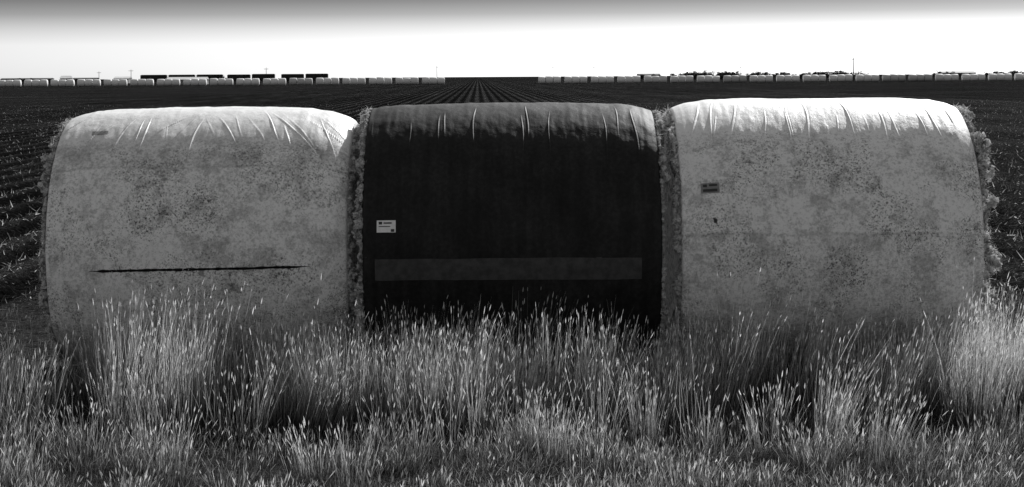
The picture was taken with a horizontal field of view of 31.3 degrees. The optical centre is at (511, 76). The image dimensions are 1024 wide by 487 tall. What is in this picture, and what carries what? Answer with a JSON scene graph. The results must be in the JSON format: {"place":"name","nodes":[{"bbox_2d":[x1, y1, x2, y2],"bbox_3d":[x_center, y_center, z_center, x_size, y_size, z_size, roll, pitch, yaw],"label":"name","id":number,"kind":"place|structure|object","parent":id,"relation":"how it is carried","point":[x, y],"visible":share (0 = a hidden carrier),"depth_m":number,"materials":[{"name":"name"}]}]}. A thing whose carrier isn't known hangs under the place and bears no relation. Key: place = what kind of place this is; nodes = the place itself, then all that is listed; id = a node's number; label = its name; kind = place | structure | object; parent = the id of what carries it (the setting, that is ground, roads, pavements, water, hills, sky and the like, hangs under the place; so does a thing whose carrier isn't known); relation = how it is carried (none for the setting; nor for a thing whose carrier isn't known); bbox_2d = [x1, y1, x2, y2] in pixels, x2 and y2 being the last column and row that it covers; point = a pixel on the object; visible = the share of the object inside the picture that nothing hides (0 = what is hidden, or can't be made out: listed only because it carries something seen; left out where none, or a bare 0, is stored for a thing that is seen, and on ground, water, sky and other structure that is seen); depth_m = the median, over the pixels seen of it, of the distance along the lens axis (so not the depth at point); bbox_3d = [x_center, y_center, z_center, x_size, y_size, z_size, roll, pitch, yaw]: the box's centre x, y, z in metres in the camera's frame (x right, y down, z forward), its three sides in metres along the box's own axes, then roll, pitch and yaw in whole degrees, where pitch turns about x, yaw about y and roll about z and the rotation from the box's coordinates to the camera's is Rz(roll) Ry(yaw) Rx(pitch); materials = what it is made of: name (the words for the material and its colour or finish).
{"place":"outdoors","nodes":[
{"label":"outdoors","id":0,"kind":"place"},
{"bbox_2d":[0,74,1023,486],"bbox_3d":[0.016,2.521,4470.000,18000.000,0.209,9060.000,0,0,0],"label":"ground","id":1,"kind":"structure","parent":0,"point":[76,100],"depth_m":27.10,"materials":[{"name":"soil"}]},
{"bbox_2d":[0,78,53,82],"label":"farm shed","id":2,"kind":"structure","parent":1,"relation":"on","point":[49,80],"depth_m":1097.31,"materials":[{"name":"grey wood"}]},
{"bbox_2d":[60,76,72,79],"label":"farm shed","id":3,"kind":"structure","parent":1,"relation":"on","point":[65,77],"depth_m":777.31,"materials":[{"name":"metal"}]},
{"bbox_2d":[73,78,99,82],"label":"farm shed","id":4,"kind":"structure","parent":1,"relation":"on","point":[75,79],"depth_m":1096.00,"materials":[{"name":"grey wood"}]},
{"bbox_2d":[113,77,131,82],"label":"farm shed","id":5,"kind":"structure","parent":1,"relation":"on","point":[128,79],"depth_m":997.33,"materials":[{"name":"metal"}]},
{"bbox_2d":[167,77,208,83],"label":"farm shed","id":6,"kind":"structure","parent":1,"relation":"on","point":[183,78],"depth_m":758.91,"materials":[{"name":"metal"}]},
{"bbox_2d":[31,106,362,366],"bbox_3d":[-2.537,1.378,15.639,2.737,2.241,2.270,0,0,0],"label":"cotton bale","id":7,"kind":"object","parent":1,"relation":"on","point":[261,197],"visible":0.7,"depth_m":14.63},
{"bbox_2d":[101,74,327,83],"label":"freight train","id":8,"kind":"object","parent":1,"relation":"on","point":[235,77],"visible":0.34,"depth_m":898.50,"materials":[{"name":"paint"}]},
{"bbox_2d":[0,77,444,86],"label":"cotton bale row","id":9,"kind":"object","parent":1,"relation":"on","point":[213,82],"visible":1,"depth_m":599.09,"materials":[{"name":"grey plastic"}]},
{"bbox_2d":[351,102,671,370],"bbox_3d":[0.000,1.375,15.637,2.663,2.302,2.301,0,0,0],"label":"cotton bale","id":10,"kind":"object","parent":1,"relation":"on","point":[467,206],"visible":0.88,"depth_m":14.61,"materials":[{"name":"plastic"}]},
{"bbox_2d":[0,255,1023,486],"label":"tall dry grass","id":11,"kind":"structure","parent":1,"relation":"on","point":[433,395],"depth_m":12.87,"materials":[{"name":"grey plant"}]},
{"bbox_2d":[0,362,1023,486],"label":"grass","id":12,"kind":"object","parent":1,"relation":"on","point":[432,467],"depth_m":11.97,"materials":[{"name":"grey plant"}]},
{"bbox_2d":[0,100,1023,302],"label":"crop stubble","id":13,"kind":"object","parent":1,"relation":"on","point":[998,284],"visible":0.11,"depth_m":31.93,"materials":[{"name":"black plant"}]},
{"bbox_2d":[17,70,1023,83],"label":"distant tree line","id":14,"kind":"object","parent":1,"relation":"on","point":[694,74],"visible":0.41,"depth_m":973.37,"materials":[{"name":"black plant"}]},
{"bbox_2d":[538,73,1023,83],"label":"cotton bale row","id":15,"kind":"object","parent":1,"relation":"on","point":[796,78],"visible":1,"depth_m":599.05,"materials":[{"name":"grey plastic"}]},
{"bbox_2d":[661,98,1004,363],"bbox_3d":[2.602,1.337,15.641,2.764,2.307,2.326,0,0,0],"label":"cotton bale","id":16,"kind":"object","parent":1,"relation":"on","point":[857,204],"visible":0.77,"depth_m":14.61},
{"bbox_2d":[939,71,975,76],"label":"farm shed","id":17,"kind":"structure","parent":1,"relation":"on","point":[959,73],"depth_m":1294.56,"materials":[{"name":"white metal"}]},
{"bbox_2d":[0,289,1023,373],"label":"sparse verge grass","id":18,"kind":"structure","parent":0,"point":[31,324],"depth_m":18.40,"materials":[{"name":"grey plant"}]},
{"bbox_2d":[0,0,1023,79],"label":"sky","id":19,"kind":"structure","parent":0,"point":[102,39],"materials":[{"name":"white"}]}
]}

